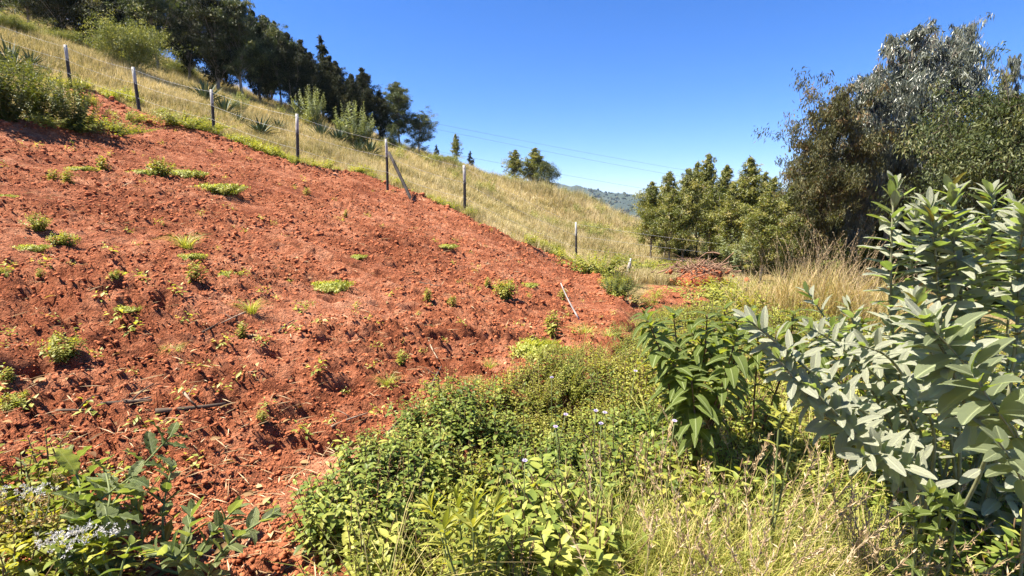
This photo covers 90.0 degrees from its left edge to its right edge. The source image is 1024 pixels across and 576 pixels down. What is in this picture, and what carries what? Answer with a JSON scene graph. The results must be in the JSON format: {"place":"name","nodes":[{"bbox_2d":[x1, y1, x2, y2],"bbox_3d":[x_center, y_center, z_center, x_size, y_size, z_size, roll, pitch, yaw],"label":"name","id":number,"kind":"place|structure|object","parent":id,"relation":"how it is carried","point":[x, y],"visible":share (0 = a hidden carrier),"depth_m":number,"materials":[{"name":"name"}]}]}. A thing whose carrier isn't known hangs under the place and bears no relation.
{"place":"outdoors","nodes":[
{"label":"outdoors","id":0,"kind":"place"},
{"bbox_2d":[0,18,1023,575],"bbox_3d":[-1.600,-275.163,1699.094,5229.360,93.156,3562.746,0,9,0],"label":"ground","id":1,"kind":"structure","parent":0,"point":[164,334],"depth_m":4.68,"materials":[{"name":"soil"}]},
{"bbox_2d":[0,389,29,414],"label":"weed","id":2,"kind":"object","parent":1,"relation":"on","point":[5,405],"visible":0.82,"depth_m":2.45,"materials":[{"name":"green plant"}]},
{"bbox_2d":[0,0,45,22],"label":"eucalyptus tree","id":3,"kind":"object","parent":1,"relation":"on","point":[20,5],"visible":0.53,"depth_m":26.86,"materials":[{"name":"green plant"}]},
{"bbox_2d":[0,34,47,70],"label":"agave","id":4,"kind":"object","parent":1,"relation":"on","point":[12,51],"visible":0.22,"depth_m":14.74,"materials":[{"name":"green plant"}]},
{"bbox_2d":[0,43,50,121],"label":"shrub","id":5,"kind":"object","parent":1,"relation":"on","point":[9,113],"visible":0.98,"depth_m":9.04,"materials":[{"name":"green plant"}]},
{"bbox_2d":[0,6,57,38],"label":"shrub","id":6,"kind":"object","parent":1,"relation":"on","point":[12,21],"visible":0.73,"depth_m":19.77,"materials":[{"name":"green plant"}]},
{"bbox_2d":[0,482,60,575],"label":"flowering herb","id":7,"kind":"object","parent":1,"relation":"on","point":[31,570],"visible":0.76,"depth_m":1.67,"materials":[{"name":"green plant"}]},
{"bbox_2d":[18,213,51,231],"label":"weed","id":8,"kind":"object","parent":1,"relation":"on","point":[40,225],"visible":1,"depth_m":4.90,"materials":[{"name":"green plant"}]},
{"bbox_2d":[0,49,72,121],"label":"shrub","id":9,"kind":"object","parent":1,"relation":"on","point":[36,106],"visible":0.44,"depth_m":9.89,"materials":[{"name":"green plant"}]},
{"bbox_2d":[15,0,88,33],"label":"eucalyptus tree","id":10,"kind":"object","parent":1,"relation":"on","point":[57,9],"visible":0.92,"depth_m":26.38,"materials":[{"name":"green plant"}]},
{"bbox_2d":[37,331,86,362],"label":"weed","id":11,"kind":"object","parent":1,"relation":"on","point":[58,353],"visible":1,"depth_m":2.91,"materials":[{"name":"green plant"}]},
{"bbox_2d":[45,230,80,245],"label":"weed","id":12,"kind":"object","parent":1,"relation":"on","point":[62,239],"visible":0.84,"depth_m":4.79,"materials":[{"name":"green plant"}]},
{"bbox_2d":[38,20,89,46],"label":"shrub","id":13,"kind":"object","parent":1,"relation":"on","point":[64,35],"visible":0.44,"depth_m":25.42,"materials":[{"name":"green plant"}]},
{"bbox_2d":[0,112,133,135],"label":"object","id":14,"kind":"object","parent":1,"relation":"on","point":[51,124],"visible":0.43,"depth_m":9.78,"materials":[{"name":"green plant"}]},
{"bbox_2d":[38,67,111,130],"bbox_3d":[-8.590,-3.627,10.054,1.216,1.214,1.043,7,12,38],"label":"shrub","id":15,"kind":"object","parent":1,"relation":"on","point":[79,103],"visible":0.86,"depth_m":9.95,"materials":[{"name":"green plant"}]},
{"bbox_2d":[46,0,117,48],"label":"eucalyptus tree","id":16,"kind":"object","parent":1,"relation":"on","point":[77,28],"visible":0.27,"depth_m":27.33,"materials":[{"name":"green plant"}]},
{"bbox_2d":[34,519,143,575],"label":"flowering herb","id":17,"kind":"object","parent":1,"relation":"on","point":[61,541],"visible":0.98,"depth_m":1.57,"materials":[{"name":"green plant"}]},
{"bbox_2d":[0,421,189,574],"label":"wavy leaved herb","id":18,"kind":"object","parent":1,"relation":"on","point":[109,509],"visible":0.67,"depth_m":1.74,"materials":[{"name":"green plant"}]},
{"bbox_2d":[0,471,126,569],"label":"withered flower heads","id":19,"kind":"object","parent":18,"relation":"attached to","point":[37,519],"visible":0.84,"depth_m":1.66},
{"bbox_2d":[72,0,160,53],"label":"eucalyptus tree","id":20,"kind":"object","parent":1,"relation":"on","point":[100,5],"visible":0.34,"depth_m":25.98,"materials":[{"name":"green plant"}]},
{"bbox_2d":[85,117,165,135],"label":"shrub","id":21,"kind":"object","parent":1,"relation":"on","point":[121,132],"visible":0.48,"depth_m":11.01,"materials":[{"name":"green plant"}]},
{"bbox_2d":[68,0,195,75],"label":"shrub","id":22,"kind":"object","parent":1,"relation":"on","point":[119,41],"visible":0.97,"depth_m":20.17,"materials":[{"name":"green plant"}]},
{"bbox_2d":[104,0,188,67],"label":"eucalyptus tree","id":23,"kind":"object","parent":1,"relation":"on","point":[153,14],"visible":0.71,"depth_m":26.16,"materials":[{"name":"green plant"}]},
{"bbox_2d":[119,458,184,575],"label":"milkweed","id":24,"kind":"object","parent":1,"relation":"on","point":[166,506],"visible":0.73,"depth_m":1.82,"materials":[{"name":"green plant"}]},
{"bbox_2d":[145,156,175,176],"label":"weed","id":25,"kind":"object","parent":1,"relation":"on","point":[164,169],"visible":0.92,"depth_m":8.69,"materials":[{"name":"green plant"}]},
{"bbox_2d":[121,107,240,128],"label":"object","id":26,"kind":"object","parent":1,"relation":"on","point":[168,116],"visible":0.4,"depth_m":14.80,"materials":[{"name":"green plant"}]},
{"bbox_2d":[156,0,206,76],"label":"eucalyptus tree","id":27,"kind":"object","parent":1,"relation":"on","point":[190,63],"visible":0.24,"depth_m":28.98,"materials":[{"name":"green plant"}]},
{"bbox_2d":[155,401,225,413],"bbox_3d":[-1.744,0.644,2.787,0.330,0.074,0.052,-7,11,-35],"label":"stick","id":28,"kind":"object","parent":1,"relation":"on","point":[168,410],"visible":0.98,"depth_m":2.78,"materials":[{"name":"grey wood"}]},
{"bbox_2d":[152,117,233,130],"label":"shrub","id":29,"kind":"object","parent":1,"relation":"on","point":[191,125],"visible":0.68,"depth_m":14.61,"materials":[{"name":"green plant"}]},
{"bbox_2d":[180,78,230,105],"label":"agave","id":30,"kind":"object","parent":1,"relation":"on","point":[206,92],"visible":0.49,"depth_m":20.96,"materials":[{"name":"green plant"}]},
{"bbox_2d":[134,495,285,575],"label":"milkweed","id":31,"kind":"object","parent":1,"relation":"on","point":[183,558],"visible":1,"depth_m":1.68,"materials":[{"name":"green plant"}]},
{"bbox_2d":[163,0,260,88],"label":"eucalyptus tree","id":32,"kind":"object","parent":1,"relation":"on","point":[207,46],"visible":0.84,"depth_m":26.71,"materials":[{"name":"green plant"}]},
{"bbox_2d":[191,182,250,195],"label":"creeping weed","id":33,"kind":"object","parent":1,"relation":"on","point":[226,188],"visible":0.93,"depth_m":8.66,"materials":[{"name":"green plant"}]},
{"bbox_2d":[181,0,282,96],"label":"eucalyptus tree","id":34,"kind":"object","parent":1,"relation":"on","point":[247,40],"visible":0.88,"depth_m":27.50,"materials":[{"name":"green plant"}]},
{"bbox_2d":[230,9,281,100],"bbox_3d":[-14.573,-13.004,29.087,3.091,5.290,2.762,8,12,40],"label":"eucalyptus tree","id":35,"kind":"object","parent":1,"relation":"on","point":[264,76],"visible":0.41,"depth_m":28.98,"materials":[{"name":"green plant"}]},
{"bbox_2d":[260,20,298,104],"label":"eucalyptus tree","id":36,"kind":"object","parent":1,"relation":"on","point":[273,24],"visible":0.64,"depth_m":29.73,"materials":[{"name":"green plant"}]},
{"bbox_2d":[266,32,321,110],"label":"eucalyptus tree","id":37,"kind":"object","parent":1,"relation":"on","point":[292,59],"visible":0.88,"depth_m":29.98,"materials":[{"name":"green plant"}]},
{"bbox_2d":[0,114,600,575],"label":"straw litter","id":38,"kind":"object","parent":1,"relation":"on","point":[226,400],"visible":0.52,"depth_m":2.72,"materials":[{"name":"plant"}]},
{"bbox_2d":[3,158,602,575],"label":"leaf litter","id":39,"kind":"object","parent":1,"relation":"on","point":[245,494],"visible":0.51,"depth_m":2.47,"materials":[{"name":"brown plant"}]},
{"bbox_2d":[289,84,326,124],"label":"shrub","id":40,"kind":"object","parent":1,"relation":"on","point":[316,110],"visible":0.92,"depth_m":27.00,"materials":[{"name":"green plant"}]},
{"bbox_2d":[0,112,616,470],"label":"sprouting weeds","id":41,"kind":"object","parent":1,"relation":"on","point":[135,420],"visible":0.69,"depth_m":3.54,"materials":[{"name":"green plant"}]},
{"bbox_2d":[286,52,333,111],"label":"eucalyptus tree","id":42,"kind":"object","parent":1,"relation":"on","point":[311,66],"visible":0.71,"depth_m":30.48,"materials":[{"name":"green plant"}]},
{"bbox_2d":[0,88,643,575],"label":"soil clods","id":43,"kind":"object","parent":1,"relation":"on","point":[204,464],"visible":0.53,"depth_m":4.30,"materials":[{"name":"brown soil"}]},
{"bbox_2d":[317,55,346,126],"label":"eucalyptus tree","id":44,"kind":"object","parent":1,"relation":"on","point":[328,63],"visible":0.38,"depth_m":31.31,"materials":[{"name":"green plant"}]},
{"bbox_2d":[315,60,350,127],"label":"eucalyptus tree","id":45,"kind":"object","parent":1,"relation":"on","point":[337,88],"visible":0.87,"depth_m":31.22,"materials":[{"name":"green plant"}]},
{"bbox_2d":[311,278,355,293],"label":"creeping weed","id":46,"kind":"object","parent":1,"relation":"on","point":[335,286],"visible":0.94,"depth_m":5.69,"materials":[{"name":"green plant"}]},
{"bbox_2d":[28,73,669,306],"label":"fence line weeds","id":47,"kind":"object","parent":1,"relation":"on","point":[272,151],"visible":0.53,"depth_m":14.76,"materials":[{"name":"green plant"}]},
{"bbox_2d":[328,73,372,131],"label":"eucalyptus tree","id":48,"kind":"object","parent":1,"relation":"on","point":[350,89],"visible":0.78,"depth_m":31.23,"materials":[{"name":"green plant"}]},
{"bbox_2d":[332,100,379,146],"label":"shrub","id":49,"kind":"object","parent":1,"relation":"on","point":[361,132],"visible":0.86,"depth_m":22.30,"materials":[{"name":"green plant"}]},
{"bbox_2d":[351,67,382,136],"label":"eucalyptus tree","id":50,"kind":"object","parent":1,"relation":"on","point":[363,78],"visible":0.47,"depth_m":32.15,"materials":[{"name":"green plant"}]},
{"bbox_2d":[0,1,761,291],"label":"dry grass","id":51,"kind":"structure","parent":1,"relation":"on","point":[325,149],"depth_m":20.29,"materials":[{"name":"beige plant"}]},
{"bbox_2d":[364,91,398,139],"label":"eucalyptus tree","id":52,"kind":"object","parent":1,"relation":"on","point":[381,113],"visible":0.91,"depth_m":32.42,"materials":[{"name":"green plant"}]},
{"bbox_2d":[1,26,774,276],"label":"wire fence","id":53,"kind":"object","parent":1,"relation":"on","point":[387,152],"visible":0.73,"depth_m":14.80,"materials":[{"name":"grey wood"}]},
{"bbox_2d":[374,82,418,144],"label":"eucalyptus tree","id":54,"kind":"object","parent":1,"relation":"on","point":[397,97],"visible":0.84,"depth_m":33.19,"materials":[{"name":"green plant"}]},
{"bbox_2d":[403,105,439,152],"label":"eucalyptus tree","id":55,"kind":"object","parent":1,"relation":"on","point":[424,135],"visible":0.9,"depth_m":34.45,"materials":[{"name":"green plant"}]},
{"bbox_2d":[238,90,641,238],"bbox_3d":[-2.539,-7.728,35.259,23.451,9.190,20.720,0,9,0],"label":"ridge scrub","id":56,"kind":"object","parent":1,"relation":"on","point":[493,187],"visible":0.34,"depth_m":29.27,"materials":[{"name":"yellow plant"}]},
{"bbox_2d":[410,480,512,575],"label":"fleabane","id":57,"kind":"object","parent":1,"relation":"on","point":[474,515],"visible":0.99,"depth_m":1.76,"materials":[{"name":"green plant"}]},
{"bbox_2d":[491,278,518,299],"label":"weed","id":58,"kind":"object","parent":1,"relation":"on","point":[504,292],"visible":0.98,"depth_m":7.01,"materials":[{"name":"green plant"}]},
{"bbox_2d":[0,292,1023,575],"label":"herb thicket","id":59,"kind":"object","parent":1,"relation":"on","point":[328,504],"visible":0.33,"depth_m":2.46,"materials":[{"name":"green plant"}]},
{"bbox_2d":[501,149,526,178],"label":"eucalyptus tree","id":60,"kind":"object","parent":1,"relation":"on","point":[514,162],"visible":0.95,"depth_m":41.56,"materials":[{"name":"green plant"}]},
{"bbox_2d":[520,147,545,182],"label":"eucalyptus tree","id":61,"kind":"object","parent":1,"relation":"on","point":[535,156],"visible":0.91,"depth_m":42.34,"materials":[{"name":"green plant"}]},
{"bbox_2d":[508,336,575,361],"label":"creeping weed","id":62,"kind":"object","parent":1,"relation":"on","point":[521,348],"visible":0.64,"depth_m":4.94,"materials":[{"name":"green plant"}]},
{"bbox_2d":[530,160,561,185],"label":"eucalyptus tree","id":63,"kind":"object","parent":1,"relation":"on","point":[547,173],"visible":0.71,"depth_m":41.76,"materials":[{"name":"green plant"}]},
{"bbox_2d":[552,246,648,276],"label":"shrub","id":64,"kind":"object","parent":1,"relation":"on","point":[600,266],"visible":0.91,"depth_m":14.36,"materials":[{"name":"green plant"}]},
{"bbox_2d":[410,421,808,575],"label":"grass tuft","id":65,"kind":"object","parent":1,"relation":"on","point":[609,494],"visible":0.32,"depth_m":2.11,"materials":[{"name":"plant"}]},
{"bbox_2d":[597,269,644,299],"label":"shrub","id":66,"kind":"object","parent":1,"relation":"on","point":[616,288],"visible":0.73,"depth_m":9.65,"materials":[{"name":"green plant"}]},
{"bbox_2d":[258,299,1023,575],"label":"verge grass","id":67,"kind":"structure","parent":1,"relation":"on","point":[388,571],"depth_m":2.26,"materials":[{"name":"green plant"}]},
{"bbox_2d":[623,181,677,258],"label":"eucalyptus tree","id":68,"kind":"object","parent":1,"relation":"on","point":[650,196],"visible":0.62,"depth_m":22.63,"materials":[{"name":"green plant"}]},
{"bbox_2d":[645,171,677,257],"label":"eucalyptus tree","id":69,"kind":"object","parent":1,"relation":"on","point":[668,180],"visible":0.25,"depth_m":24.35,"materials":[{"name":"green plant"}]},
{"bbox_2d":[646,189,700,262],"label":"eucalyptus tree","id":70,"kind":"object","parent":1,"relation":"on","point":[671,213],"visible":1,"depth_m":21.56,"materials":[{"name":"green plant"}]},
{"bbox_2d":[439,419,916,575],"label":"grass tuft","id":71,"kind":"object","parent":1,"relation":"on","point":[677,552],"visible":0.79,"depth_m":1.94,"materials":[{"name":"plant"}]},
{"bbox_2d":[657,168,719,261],"bbox_3d":[7.468,-2.902,22.209,2.618,4.538,2.335,-4,10,-24],"label":"eucalyptus tree","id":72,"kind":"object","parent":1,"relation":"on","point":[689,187],"visible":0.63,"depth_m":21.90,"materials":[{"name":"green plant"}]},
{"bbox_2d":[630,305,760,469],"bbox_3d":[0.990,0.660,2.768,0.750,1.123,0.769,3,10,15],"label":"broad leaved herb","id":73,"kind":"object","parent":1,"relation":"on","point":[685,397],"visible":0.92,"depth_m":2.62,"materials":[{"name":"green plant"}]},
{"bbox_2d":[651,252,749,287],"bbox_3d":[5.624,-0.443,15.225,2.538,1.316,2.101,6,11,32],"label":"root heap","id":74,"kind":"object","parent":1,"relation":"on","point":[703,270],"visible":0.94,"depth_m":14.95,"materials":[{"name":"brown wood"}]},
{"bbox_2d":[692,152,727,260],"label":"eucalyptus tree","id":75,"kind":"object","parent":1,"relation":"on","point":[707,173],"visible":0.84,"depth_m":23.35,"materials":[{"name":"green plant"}]},
{"bbox_2d":[701,164,737,249],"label":"eucalyptus tree","id":76,"kind":"object","parent":1,"relation":"on","point":[726,173],"visible":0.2,"depth_m":25.28,"materials":[{"name":"green plant"}]},
{"bbox_2d":[699,184,753,265],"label":"eucalyptus tree","id":77,"kind":"object","parent":1,"relation":"on","point":[729,213],"visible":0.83,"depth_m":21.07,"materials":[{"name":"green plant"}]},
{"bbox_2d":[660,274,798,305],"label":"shrub","id":78,"kind":"object","parent":1,"relation":"on","point":[711,294],"visible":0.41,"depth_m":12.30,"materials":[{"name":"green plant"}]},
{"bbox_2d":[720,155,765,254],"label":"eucalyptus tree","id":79,"kind":"object","parent":1,"relation":"on","point":[751,177],"visible":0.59,"depth_m":21.10,"materials":[{"name":"green plant"}]},
{"bbox_2d":[584,404,907,573],"bbox_3d":[1.048,0.965,2.425,1.605,0.654,1.589,-8,12,-40],"label":"grass tuft","id":80,"kind":"object","parent":1,"relation":"on","point":[724,476],"visible":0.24,"depth_m":2.42,"materials":[{"name":"plant"}]},
{"bbox_2d":[715,227,792,279],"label":"shrub","id":81,"kind":"object","parent":1,"relation":"on","point":[738,261],"visible":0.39,"depth_m":18.35,"materials":[{"name":"green plant"}]},
{"bbox_2d":[719,191,806,280],"bbox_3d":[8.435,-1.570,16.862,2.230,3.210,2.500,-3,10,-20],"label":"eucalyptus tree","id":82,"kind":"object","parent":1,"relation":"on","point":[766,214],"visible":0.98,"depth_m":16.64,"materials":[{"name":"green plant"}]},
{"bbox_2d":[688,248,865,314],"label":"bronze grass","id":83,"kind":"structure","parent":1,"relation":"on","point":[763,290],"depth_m":9.11,"materials":[{"name":"plant"}]},
{"bbox_2d":[710,301,847,451],"bbox_3d":[1.625,0.646,3.161,0.821,1.136,0.346,2,9,13],"label":"broad leaved herb","id":84,"kind":"object","parent":1,"relation":"on","point":[752,362],"visible":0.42,"depth_m":3.10,"materials":[{"name":"green plant"}]},
{"bbox_2d":[606,432,960,575],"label":"grass tuft","id":85,"kind":"object","parent":1,"relation":"on","point":[815,553],"visible":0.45,"depth_m":2.03,"materials":[{"name":"plant"}]},
{"bbox_2d":[697,287,870,328],"bbox_3d":[4.707,0.428,8.623,2.838,0.861,2.797,0,9,-2],"label":"shrub","id":86,"kind":"object","parent":1,"relation":"on","point":[747,301],"visible":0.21,"depth_m":8.90,"materials":[{"name":"green plant"}]},
{"bbox_2d":[761,403,807,558],"bbox_3d":[1.083,0.896,2.065,0.183,0.907,0.116,0,9,0],"label":"light leafy herb","id":87,"kind":"object","parent":1,"relation":"on","point":[783,408],"visible":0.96,"depth_m":2.03,"materials":[{"name":"green plant"}]},
{"bbox_2d":[772,186,815,264],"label":"eucalyptus tree","id":88,"kind":"object","parent":1,"relation":"on","point":[787,209],"visible":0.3,"depth_m":17.65,"materials":[{"name":"green plant"}]},
{"bbox_2d":[759,237,866,283],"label":"tall grass","id":89,"kind":"structure","parent":1,"relation":"on","point":[802,260],"depth_m":17.05,"materials":[{"name":"beige plant"}]},
{"bbox_2d":[751,66,914,284],"bbox_3d":[10.357,-3.359,16.676,3.705,7.108,3.694,-2,9,-13],"label":"eucalyptus tree","id":90,"kind":"object","parent":1,"relation":"on","point":[821,145],"visible":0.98,"depth_m":16.10,"materials":[{"name":"green plant"}]},
{"bbox_2d":[797,316,883,500],"bbox_3d":[1.769,0.715,2.845,0.432,1.150,0.247,0,9,0],"label":"broad leaved herb","id":91,"kind":"object","parent":1,"relation":"on","point":[824,360],"visible":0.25,"depth_m":2.79,"materials":[{"name":"green plant"}]},
{"bbox_2d":[683,425,1023,575],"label":"grass tuft","id":92,"kind":"object","parent":1,"relation":"on","point":[875,551],"visible":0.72,"depth_m":1.94,"materials":[{"name":"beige plant"}]},
{"bbox_2d":[799,236,910,286],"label":"tall grass","id":93,"kind":"structure","parent":1,"relation":"on","point":[863,255],"depth_m":17.54,"materials":[{"name":"beige plant"}]},
{"bbox_2d":[724,229,1015,338],"bbox_3d":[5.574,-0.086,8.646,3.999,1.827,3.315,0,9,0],"label":"bronze grass","id":94,"kind":"structure","parent":1,"relation":"on","point":[826,293],"depth_m":8.43,"materials":[{"name":"plant"}]},
{"bbox_2d":[826,158,925,264],"bbox_3d":[13.332,-2.991,19.581,3.890,5.989,3.903,-2,9,-11],"label":"eucalyptus tree","id":95,"kind":"object","parent":1,"relation":"on","point":[842,213],"visible":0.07,"depth_m":19.57,"materials":[{"name":"green plant"}]},
{"bbox_2d":[732,171,1023,566],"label":"silver shrub","id":96,"kind":"object","parent":1,"relation":"on","point":[905,459],"visible":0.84,"depth_m":2.07,"materials":[{"name":"green plant"}]},
{"bbox_2d":[829,44,934,282],"bbox_3d":[11.680,-3.568,16.806,2.821,7.654,3.307,6,11,35],"label":"eucalyptus tree","id":97,"kind":"object","parent":1,"relation":"on","point":[865,88],"visible":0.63,"depth_m":16.40,"materials":[{"name":"green plant"}]},
{"bbox_2d":[838,19,987,286],"bbox_3d":[13.164,-4.174,17.357,4.139,8.977,3.420,5,10,26],"label":"eucalyptus tree","id":98,"kind":"object","parent":1,"relation":"on","point":[908,67],"visible":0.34,"depth_m":16.60,"materials":[{"name":"green plant"}]},
{"bbox_2d":[891,479,977,575],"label":"light leafy herb","id":99,"kind":"object","parent":1,"relation":"on","point":[956,505],"visible":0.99,"depth_m":1.64,"materials":[{"name":"green plant"}]},
{"bbox_2d":[868,41,1023,288],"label":"eucalyptus tree","id":100,"kind":"object","parent":1,"relation":"on","point":[980,138],"visible":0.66,"depth_m":13.52,"materials":[{"name":"green plant"}]},
{"bbox_2d":[887,12,1010,249],"bbox_3d":[15.238,-4.657,18.516,3.268,10.300,3.831,3,10,15],"label":"eucalyptus tree","id":101,"kind":"object","parent":1,"relation":"on","point":[961,37],"visible":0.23,"depth_m":17.10,"materials":[{"name":"green plant"}]},
{"bbox_2d":[900,308,1023,575],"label":"silver shrub","id":102,"kind":"object","parent":1,"relation":"on","point":[999,430],"visible":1,"depth_m":1.47,"materials":[{"name":"green plant"}]},
{"bbox_2d":[978,53,1023,222],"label":"eucalyptus tree","id":103,"kind":"object","parent":1,"relation":"on","point":[1014,62],"visible":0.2,"depth_m":16.12,"materials":[{"name":"green plant"}]},
{"bbox_2d":[32,0,1023,196],"label":"sky","id":104,"kind":"structure","parent":0,"point":[667,83],"materials":[{"name":"blue"}]},
{"bbox_2d":[554,182,785,219],"bbox_3d":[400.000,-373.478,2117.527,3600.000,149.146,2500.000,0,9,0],"label":"hills","id":105,"kind":"structure","parent":0,"point":[621,200],"depth_m":1448.63,"materials":[{"name":"grey"}]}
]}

